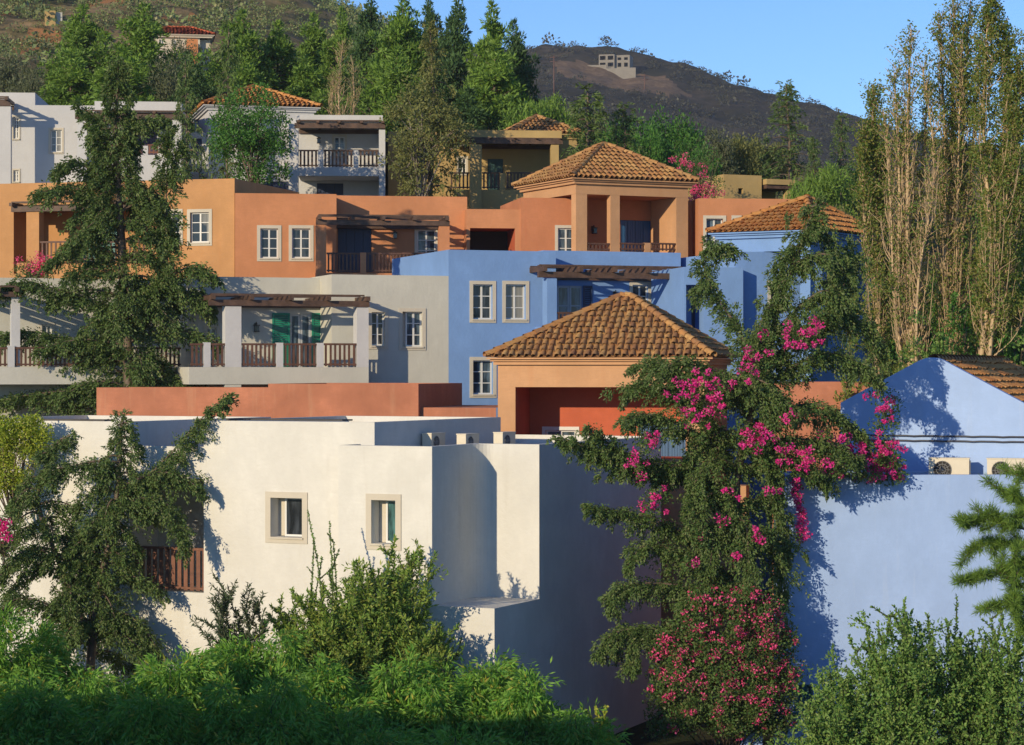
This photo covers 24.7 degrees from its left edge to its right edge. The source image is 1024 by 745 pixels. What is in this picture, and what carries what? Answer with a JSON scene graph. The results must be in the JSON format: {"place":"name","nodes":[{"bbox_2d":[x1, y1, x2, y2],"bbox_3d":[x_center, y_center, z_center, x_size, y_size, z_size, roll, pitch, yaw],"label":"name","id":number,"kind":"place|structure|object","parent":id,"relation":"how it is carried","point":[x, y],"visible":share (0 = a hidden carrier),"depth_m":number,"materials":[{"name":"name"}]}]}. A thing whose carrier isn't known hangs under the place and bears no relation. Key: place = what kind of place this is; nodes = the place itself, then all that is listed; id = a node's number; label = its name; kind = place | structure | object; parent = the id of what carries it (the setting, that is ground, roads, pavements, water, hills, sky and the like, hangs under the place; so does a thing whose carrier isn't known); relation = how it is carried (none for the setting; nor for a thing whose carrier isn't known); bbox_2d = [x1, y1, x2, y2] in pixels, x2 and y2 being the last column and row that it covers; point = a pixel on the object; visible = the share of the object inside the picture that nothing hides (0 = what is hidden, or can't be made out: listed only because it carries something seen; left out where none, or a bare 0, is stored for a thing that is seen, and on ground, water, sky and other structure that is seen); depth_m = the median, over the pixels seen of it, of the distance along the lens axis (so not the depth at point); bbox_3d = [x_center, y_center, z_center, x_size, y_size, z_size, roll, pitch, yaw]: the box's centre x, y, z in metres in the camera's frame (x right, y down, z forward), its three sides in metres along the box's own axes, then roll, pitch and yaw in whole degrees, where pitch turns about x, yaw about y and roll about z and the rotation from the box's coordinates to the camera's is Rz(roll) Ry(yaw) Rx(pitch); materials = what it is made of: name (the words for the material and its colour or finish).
{"place":"outdoors","nodes":[
{"label":"outdoors","id":0,"kind":"place"},
{"bbox_2d":[0,0,1021,744],"bbox_3d":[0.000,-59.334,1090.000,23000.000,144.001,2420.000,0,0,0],"label":"ground","id":1,"kind":"structure","parent":0,"point":[576,64],"depth_m":783.96,"materials":[{"name":"soil"}]},
{"bbox_2d":[0,53,45,92],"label":"olive tree","id":2,"kind":"object","parent":1,"relation":"on","point":[6,74],"visible":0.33,"depth_m":149.48,"materials":[{"name":"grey plant"}]},
{"bbox_2d":[0,600,94,735],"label":"shrub","id":3,"kind":"object","parent":1,"relation":"on","point":[37,655],"visible":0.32,"depth_m":56.92,"materials":[{"name":"green plant"}]},
{"bbox_2d":[0,663,118,744],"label":"shrub","id":4,"kind":"object","parent":1,"relation":"on","point":[30,715],"visible":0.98,"depth_m":50.59,"materials":[{"name":"green plant"}]},
{"bbox_2d":[35,47,97,105],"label":"pine tree","id":5,"kind":"object","parent":1,"relation":"on","point":[72,80],"visible":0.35,"depth_m":133.62,"materials":[{"name":"green plant"}]},
{"bbox_2d":[36,3,116,100],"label":"pine tree","id":6,"kind":"object","parent":1,"relation":"on","point":[79,33],"visible":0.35,"depth_m":149.07,"materials":[{"name":"green plant"}]},
{"bbox_2d":[0,92,207,183],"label":"white house","id":7,"kind":"structure","parent":1,"relation":"on","point":[39,138],"depth_m":112.00,"materials":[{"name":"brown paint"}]},
{"bbox_2d":[39,663,182,736],"bbox_3d":[-9.477,8.856,53.868,4.703,4.598,4.418,0,0,-18],"label":"shrub","id":8,"kind":"object","parent":1,"relation":"on","point":[91,692],"visible":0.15,"depth_m":53.26,"materials":[{"name":"green plant"}]},
{"bbox_2d":[0,56,226,416],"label":"cypress tree","id":9,"kind":"object","parent":1,"relation":"on","point":[103,179],"visible":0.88,"depth_m":82.58,"materials":[{"name":"green plant"}]},
{"bbox_2d":[0,392,239,699],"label":"tree","id":10,"kind":"object","parent":1,"relation":"on","point":[91,577],"visible":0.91,"depth_m":66.67,"materials":[{"name":"green plant"}]},
{"bbox_2d":[83,45,162,105],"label":"pine tree","id":11,"kind":"object","parent":1,"relation":"on","point":[136,80],"visible":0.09,"depth_m":131.94,"materials":[{"name":"green plant"}]},
{"bbox_2d":[73,0,183,99],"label":"pine tree","id":12,"kind":"object","parent":1,"relation":"on","point":[146,28],"visible":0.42,"depth_m":147.18,"materials":[{"name":"green plant"}]},
{"bbox_2d":[78,684,206,744],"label":"shrub","id":13,"kind":"object","parent":1,"relation":"on","point":[157,723],"visible":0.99,"depth_m":50.07,"materials":[{"name":"green plant"}]},
{"bbox_2d":[139,55,182,101],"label":"olive tree","id":14,"kind":"object","parent":1,"relation":"on","point":[165,86],"visible":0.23,"depth_m":137.61,"materials":[{"name":"green plant"}]},
{"bbox_2d":[154,25,215,69],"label":"hillside villa","id":15,"kind":"object","parent":1,"relation":"on","point":[202,38],"visible":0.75,"depth_m":192.75,"materials":[{"name":"white"}]},
{"bbox_2d":[168,54,207,178],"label":"cypress tree","id":16,"kind":"object","parent":1,"relation":"on","point":[188,73],"visible":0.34,"depth_m":106.97,"materials":[{"name":"green plant"}]},
{"bbox_2d":[164,62,217,132],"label":"pine tree","id":17,"kind":"object","parent":1,"relation":"on","point":[203,90],"visible":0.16,"depth_m":132.75,"materials":[{"name":"green plant"}]},
{"bbox_2d":[121,644,262,740],"bbox_3d":[-8.110,8.762,55.129,4.607,4.717,4.381,0,0,-31],"label":"shrub","id":18,"kind":"object","parent":1,"relation":"on","point":[189,675],"visible":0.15,"depth_m":54.58,"materials":[{"name":"green plant"}]},
{"bbox_2d":[0,274,448,416],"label":"grey house","id":19,"kind":"structure","parent":1,"relation":"on","point":[337,328],"depth_m":85.03,"materials":[{"name":"white paint"}]},
{"bbox_2d":[290,314,310,366],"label":"door","id":20,"kind":"structure","parent":19,"relation":"in","point":[300,324],"depth_m":85.98,"materials":[{"name":"grey wood"}]},
{"bbox_2d":[369,309,387,348],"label":"window","id":21,"kind":"structure","parent":19,"relation":"in","point":[376,316],"depth_m":85.22,"materials":[{"name":"white wood"}]},
{"bbox_2d":[399,308,425,349],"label":"window","id":22,"kind":"structure","parent":19,"relation":"in","point":[409,318],"depth_m":85.66,"materials":[{"name":"white wood"}]},
{"bbox_2d":[202,18,248,180],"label":"cypress tree","id":23,"kind":"object","parent":1,"relation":"on","point":[226,70],"visible":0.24,"depth_m":105.86,"materials":[{"name":"green plant"}]},
{"bbox_2d":[190,569,271,652],"bbox_3d":[-7.349,8.025,60.877,2.268,5.879,1.544,0,0,0],"label":"shrub","id":24,"kind":"object","parent":1,"relation":"on","point":[222,629],"visible":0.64,"depth_m":60.87,"materials":[{"name":"green plant"}]},
{"bbox_2d":[188,7,278,96],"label":"pine tree","id":25,"kind":"object","parent":1,"relation":"on","point":[246,41],"visible":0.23,"depth_m":142.47,"materials":[{"name":"green plant"}]},
{"bbox_2d":[203,81,295,186],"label":"broadleaf tree","id":26,"kind":"object","parent":1,"relation":"on","point":[248,141],"visible":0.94,"depth_m":103.40,"materials":[{"name":"green plant"}]},
{"bbox_2d":[191,618,316,705],"bbox_3d":[-6.134,8.513,57.444,4.728,5.018,4.575,0,0,0],"label":"shrub","id":27,"kind":"object","parent":1,"relation":"on","point":[242,665],"visible":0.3,"depth_m":57.09,"materials":[{"name":"green plant"}]},
{"bbox_2d":[190,661,329,744],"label":"shrub","id":28,"kind":"object","parent":1,"relation":"on","point":[277,716],"visible":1,"depth_m":50.37,"materials":[{"name":"green plant"}]},
{"bbox_2d":[0,178,520,279],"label":"orange house","id":29,"kind":"structure","parent":1,"relation":"on","point":[240,228],"depth_m":94.56,"materials":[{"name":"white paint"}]},
{"bbox_2d":[187,209,211,245],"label":"window","id":30,"kind":"structure","parent":29,"relation":"in","point":[201,223],"depth_m":94.47,"materials":[{"name":"white wood"}]},
{"bbox_2d":[257,225,280,260],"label":"window","id":31,"kind":"structure","parent":29,"relation":"in","point":[268,240],"depth_m":94.17,"materials":[{"name":"white wood"}]},
{"bbox_2d":[289,225,313,260],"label":"window","id":32,"kind":"structure","parent":29,"relation":"in","point":[301,241],"depth_m":94.36,"materials":[{"name":"white wood"}]},
{"bbox_2d":[338,228,370,271],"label":"door","id":33,"kind":"structure","parent":29,"relation":"in","point":[345,237],"depth_m":96.12,"materials":[{"name":"blue paint"}]},
{"bbox_2d":[225,18,324,110],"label":"pine tree","id":34,"kind":"object","parent":1,"relation":"on","point":[278,47],"visible":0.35,"depth_m":145.13,"materials":[{"name":"green plant"}]},
{"bbox_2d":[188,84,384,195],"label":"house","id":35,"kind":"structure","parent":1,"relation":"on","point":[334,154],"depth_m":111.81,"materials":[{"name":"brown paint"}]},
{"bbox_2d":[0,0,606,142],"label":"scrub","id":36,"kind":"object","parent":1,"relation":"on","point":[216,8],"visible":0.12,"depth_m":217.45,"materials":[{"name":"green plant"}]},
{"bbox_2d":[283,11,333,97],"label":"pine tree","id":37,"kind":"object","parent":1,"relation":"on","point":[310,46],"visible":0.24,"depth_m":149.34,"materials":[{"name":"green plant"}]},
{"bbox_2d":[281,55,337,114],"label":"pine tree","id":38,"kind":"object","parent":1,"relation":"on","point":[308,82],"visible":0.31,"depth_m":133.80,"materials":[{"name":"green plant"}]},
{"bbox_2d":[247,650,396,744],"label":"shrub","id":39,"kind":"object","parent":1,"relation":"on","point":[332,685],"visible":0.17,"depth_m":55.53,"materials":[{"name":"green plant"}]},
{"bbox_2d":[304,510,339,652],"bbox_3d":[-4.998,7.286,61.635,1.053,7.341,0.688,0,0,28],"label":"shrub","id":40,"kind":"object","parent":1,"relation":"on","point":[333,567],"visible":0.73,"depth_m":61.59,"materials":[{"name":"green plant"}]},
{"bbox_2d":[0,415,660,733],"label":"white house","id":41,"kind":"structure","parent":1,"relation":"on","point":[527,556],"depth_m":66.18,"materials":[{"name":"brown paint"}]},
{"bbox_2d":[0,410,54,523],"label":"creeper","id":42,"kind":"object","parent":41,"relation":"attached to","point":[25,430],"visible":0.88,"depth_m":68.42,"materials":[{"name":"green plant"}]},
{"bbox_2d":[265,491,307,543],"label":"window","id":43,"kind":"structure","parent":41,"relation":"in","point":[293,506],"depth_m":66.37,"materials":[{"name":"white wood"}]},
{"bbox_2d":[366,493,400,550],"bbox_3d":[-3.392,4.049,63.583,1.077,1.519,0.535,0,0,25],"label":"window","id":44,"kind":"structure","parent":41,"relation":"in","point":[390,504],"depth_m":63.56,"materials":[{"name":"beige paint"}]},
{"bbox_2d":[317,6,365,114],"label":"pine tree","id":45,"kind":"object","parent":1,"relation":"on","point":[341,32],"visible":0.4,"depth_m":145.68,"materials":[{"name":"green plant"}]},
{"bbox_2d":[321,37,365,114],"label":"poplar tree","id":46,"kind":"object","parent":1,"relation":"on","point":[338,83],"visible":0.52,"depth_m":120.95,"materials":[{"name":"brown plant"}]},
{"bbox_2d":[335,0,384,114],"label":"pine tree","id":47,"kind":"object","parent":1,"relation":"on","point":[370,21],"visible":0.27,"depth_m":141.60,"materials":[{"name":"green plant"}]},
{"bbox_2d":[298,692,428,744],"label":"shrub","id":48,"kind":"object","parent":1,"relation":"on","point":[339,732],"visible":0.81,"depth_m":51.09,"materials":[{"name":"green plant"}]},
{"bbox_2d":[265,534,464,702],"bbox_3d":[-3.867,7.596,61.223,5.361,6.727,3.707,0,0,0],"label":"shrub","id":49,"kind":"object","parent":1,"relation":"on","point":[365,627],"visible":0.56,"depth_m":60.74,"materials":[{"name":"green plant"}]},
{"bbox_2d":[332,43,418,136],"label":"pine tree","id":50,"kind":"object","parent":1,"relation":"on","point":[393,70],"visible":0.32,"depth_m":129.20,"materials":[{"name":"green plant"}]},
{"bbox_2d":[350,0,429,128],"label":"pine tree","id":51,"kind":"object","parent":1,"relation":"on","point":[403,30],"visible":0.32,"depth_m":135.18,"materials":[{"name":"green plant"}]},
{"bbox_2d":[322,643,477,744],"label":"shrub","id":52,"kind":"object","parent":1,"relation":"on","point":[400,695],"visible":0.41,"depth_m":55.93,"materials":[{"name":"green plant"}]},
{"bbox_2d":[376,71,476,195],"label":"broadleaf tree","id":53,"kind":"object","parent":1,"relation":"on","point":[424,149],"visible":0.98,"depth_m":104.66,"materials":[{"name":"green plant"}]},
{"bbox_2d":[394,20,469,196],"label":"cypress tree","id":54,"kind":"object","parent":1,"relation":"on","point":[431,45],"visible":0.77,"depth_m":105.93,"materials":[{"name":"green plant"}]},
{"bbox_2d":[381,721,512,744],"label":"shrub","id":55,"kind":"object","parent":1,"relation":"on","point":[444,737],"visible":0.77,"depth_m":50.94,"materials":[{"name":"green plant"}]},
{"bbox_2d":[426,0,472,104],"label":"pine tree","id":56,"kind":"object","parent":1,"relation":"on","point":[455,43],"visible":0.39,"depth_m":133.49,"materials":[{"name":"green plant"}]},
{"bbox_2d":[437,86,503,130],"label":"pine tree","id":57,"kind":"object","parent":1,"relation":"on","point":[472,114],"visible":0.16,"depth_m":123.79,"materials":[{"name":"green plant"}]},
{"bbox_2d":[397,645,561,744],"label":"shrub","id":58,"kind":"object","parent":1,"relation":"on","point":[471,683],"visible":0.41,"depth_m":56.25,"materials":[{"name":"green plant"}]},
{"bbox_2d":[97,291,867,702],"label":"terracotta house","id":59,"kind":"structure","parent":1,"relation":"on","point":[559,375],"depth_m":76.41,"materials":[{"name":"orange paint"}]},
{"bbox_2d":[385,113,585,208],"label":"ochre house","id":60,"kind":"structure","parent":1,"relation":"on","point":[498,163],"depth_m":111.48,"materials":[{"name":"yellow paint"}]},
{"bbox_2d":[458,0,521,127],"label":"pine tree","id":61,"kind":"object","parent":1,"relation":"on","point":[493,27],"visible":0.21,"depth_m":129.57,"materials":[{"name":"green plant"}]},
{"bbox_2d":[450,38,548,129],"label":"pine tree","id":62,"kind":"object","parent":1,"relation":"on","point":[495,73],"visible":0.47,"depth_m":126.58,"materials":[{"name":"green plant"}]},
{"bbox_2d":[456,657,592,744],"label":"shrub","id":63,"kind":"object","parent":1,"relation":"on","point":[525,711],"visible":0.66,"depth_m":55.15,"materials":[{"name":"green plant"}]},
{"bbox_2d":[503,17,556,120],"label":"pine tree","id":64,"kind":"object","parent":1,"relation":"on","point":[525,71],"visible":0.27,"depth_m":133.49,"materials":[{"name":"green plant"}]},
{"bbox_2d":[538,697,632,744],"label":"shrub","id":65,"kind":"object","parent":1,"relation":"on","point":[590,736],"visible":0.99,"depth_m":54.60,"materials":[{"name":"green plant"}]},
{"bbox_2d":[560,81,613,158],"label":"cypress tree","id":66,"kind":"object","parent":1,"relation":"on","point":[587,116],"visible":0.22,"depth_m":108.83,"materials":[{"name":"green plant"}]},
{"bbox_2d":[605,101,646,154],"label":"tree","id":67,"kind":"object","parent":1,"relation":"on","point":[627,140],"visible":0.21,"depth_m":110.96,"materials":[{"name":"green plant"}]},
{"bbox_2d":[392,194,871,590],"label":"blue house","id":68,"kind":"structure","parent":1,"relation":"on","point":[497,298],"depth_m":86.79,"materials":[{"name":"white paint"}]},
{"bbox_2d":[470,281,495,322],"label":"window","id":69,"kind":"structure","parent":68,"relation":"in","point":[480,295],"depth_m":86.57,"materials":[{"name":"white wood"}]},
{"bbox_2d":[470,357,496,397],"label":"window","id":70,"kind":"structure","parent":68,"relation":"in","point":[480,367],"depth_m":86.57,"materials":[{"name":"white wood"}]},
{"bbox_2d":[502,281,528,322],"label":"window","id":71,"kind":"structure","parent":68,"relation":"in","point":[512,294],"depth_m":86.97,"materials":[{"name":"white wood"}]},
{"bbox_2d":[557,286,581,318],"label":"door","id":72,"kind":"structure","parent":68,"relation":"in","point":[569,298],"depth_m":89.07,"materials":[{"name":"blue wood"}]},
{"bbox_2d":[500,141,789,257],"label":"peach house","id":73,"kind":"structure","parent":1,"relation":"on","point":[605,196],"depth_m":96.99,"materials":[{"name":"orange paint"}]},
{"bbox_2d":[620,220,650,251],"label":"door","id":74,"kind":"structure","parent":73,"relation":"in","point":[631,231],"depth_m":98.81,"materials":[{"name":"blue paint"}]},
{"bbox_2d":[623,119,678,166],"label":"broadleaf tree","id":75,"kind":"object","parent":1,"relation":"on","point":[662,153],"visible":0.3,"depth_m":117.42,"materials":[{"name":"green plant"}]},
{"bbox_2d":[642,103,708,170],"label":"broadleaf tree","id":76,"kind":"object","parent":1,"relation":"on","point":[676,136],"visible":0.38,"depth_m":123.30,"materials":[{"name":"green plant"}]},
{"bbox_2d":[672,131,721,176],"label":"broadleaf tree","id":77,"kind":"object","parent":1,"relation":"on","point":[699,151],"visible":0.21,"depth_m":113.68,"materials":[{"name":"green plant"}]},
{"bbox_2d":[668,146,726,200],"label":"bougainvillea","id":78,"kind":"object","parent":1,"relation":"on","point":[696,190],"visible":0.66,"depth_m":103.52,"materials":[{"name":"pink plant"}]},
{"bbox_2d":[688,126,744,174],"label":"olive tree","id":79,"kind":"object","parent":1,"relation":"on","point":[723,151],"visible":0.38,"depth_m":119.63,"materials":[{"name":"green plant"}]},
{"bbox_2d":[545,195,891,742],"bbox_3d":[5.661,3.107,63.056,9.550,15.845,3.570,0,0,0],"label":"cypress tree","id":80,"kind":"object","parent":1,"relation":"on","point":[764,397],"visible":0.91,"depth_m":62.91,"materials":[{"name":"green plant"}]},
{"bbox_2d":[611,307,909,572],"bbox_3d":[7.070,1.796,62.553,8.524,7.106,3.219,0,0,-21],"label":"bougainvillea","id":81,"kind":"object","parent":80,"relation":"attached to","point":[884,462],"visible":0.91,"depth_m":62.16,"materials":[{"name":"pink plant"}]},
{"bbox_2d":[640,578,807,744],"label":"bougainvillea","id":82,"kind":"object","parent":1,"relation":"on","point":[759,706],"visible":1,"depth_m":61.94,"materials":[{"name":"pink plant"}]},
{"bbox_2d":[688,174,794,199],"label":"ochre house","id":83,"kind":"structure","parent":1,"relation":"on","point":[747,187],"depth_m":108.57,"materials":[{"name":"paint"}]},
{"bbox_2d":[464,32,1023,172],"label":"scrub","id":84,"kind":"object","parent":1,"relation":"on","point":[561,47],"visible":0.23,"depth_m":823.60,"materials":[{"name":"plant"}]},
{"bbox_2d":[728,131,767,175],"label":"broadleaf tree","id":85,"kind":"object","parent":1,"relation":"on","point":[751,163],"visible":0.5,"depth_m":121.53,"materials":[{"name":"green plant"}]},
{"bbox_2d":[755,78,823,198],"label":"cypress tree","id":86,"kind":"object","parent":1,"relation":"on","point":[791,153],"visible":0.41,"depth_m":115.93,"materials":[{"name":"green plant"}]},
{"bbox_2d":[748,643,888,744],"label":"shrub","id":87,"kind":"object","parent":1,"relation":"on","point":[828,723],"visible":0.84,"depth_m":56.90,"materials":[{"name":"green plant"}]},
{"bbox_2d":[786,159,860,215],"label":"broadleaf tree","id":88,"kind":"object","parent":1,"relation":"on","point":[830,188],"visible":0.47,"depth_m":109.30,"materials":[{"name":"green plant"}]},
{"bbox_2d":[829,113,860,218],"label":"cypress tree","id":89,"kind":"object","parent":1,"relation":"on","point":[839,144],"visible":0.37,"depth_m":113.92,"materials":[{"name":"green plant"}]},
{"bbox_2d":[831,265,899,406],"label":"shrub","id":90,"kind":"object","parent":1,"relation":"on","point":[847,391],"visible":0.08,"depth_m":73.76,"materials":[{"name":"green plant"}]},
{"bbox_2d":[845,79,897,375],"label":"poplar tree","id":91,"kind":"object","parent":1,"relation":"on","point":[868,146],"visible":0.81,"depth_m":82.63,"materials":[{"name":"green plant"}]},
{"bbox_2d":[738,354,1023,744],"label":"pale blue house","id":92,"kind":"structure","parent":1,"relation":"on","point":[882,547],"depth_m":64.37,"materials":[{"name":"teal paint"}]},
{"bbox_2d":[928,457,970,473],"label":"air conditioner","id":93,"kind":"object","parent":92,"relation":"on","point":[949,465],"visible":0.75,"depth_m":65.76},
{"bbox_2d":[809,596,979,744],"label":"shrub","id":94,"kind":"object","parent":1,"relation":"on","point":[888,690],"visible":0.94,"depth_m":56.38,"materials":[{"name":"green plant"}]},
{"bbox_2d":[864,19,960,366],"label":"poplar tree","id":95,"kind":"object","parent":1,"relation":"on","point":[906,247],"visible":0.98,"depth_m":80.71,"materials":[{"name":"green plant"}]},
{"bbox_2d":[891,309,954,371],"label":"shrub","id":96,"kind":"object","parent":1,"relation":"on","point":[940,346],"visible":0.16,"depth_m":76.77,"materials":[{"name":"green plant"}]},
{"bbox_2d":[886,594,1023,744],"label":"shrub","id":97,"kind":"object","parent":1,"relation":"on","point":[958,733],"visible":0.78,"depth_m":56.66,"materials":[{"name":"green plant"}]},
{"bbox_2d":[918,0,993,354],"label":"poplar tree","id":98,"kind":"object","parent":1,"relation":"on","point":[951,274],"visible":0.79,"depth_m":81.43,"materials":[{"name":"green plant"}]},
{"bbox_2d":[936,288,1018,363],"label":"shrub","id":99,"kind":"object","parent":1,"relation":"on","point":[954,306],"visible":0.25,"depth_m":79.61,"materials":[{"name":"green plant"}]},
{"bbox_2d":[948,457,1023,637],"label":"pine tree","id":100,"kind":"object","parent":1,"relation":"on","point":[1011,572],"visible":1,"depth_m":54.66,"materials":[{"name":"green plant"}]},
{"bbox_2d":[959,0,1023,355],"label":"poplar tree","id":101,"kind":"object","parent":1,"relation":"on","point":[994,303],"visible":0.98,"depth_m":79.29,"materials":[{"name":"green plant"}]},
{"bbox_2d":[972,607,1023,744],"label":"shrub","id":102,"kind":"object","parent":1,"relation":"on","point":[1015,732],"visible":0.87,"depth_m":56.52,"materials":[{"name":"green plant"}]},
{"bbox_2d":[337,0,1023,150],"label":"sky","id":103,"kind":"structure","parent":0,"point":[827,48],"materials":[{"name":"blue"}]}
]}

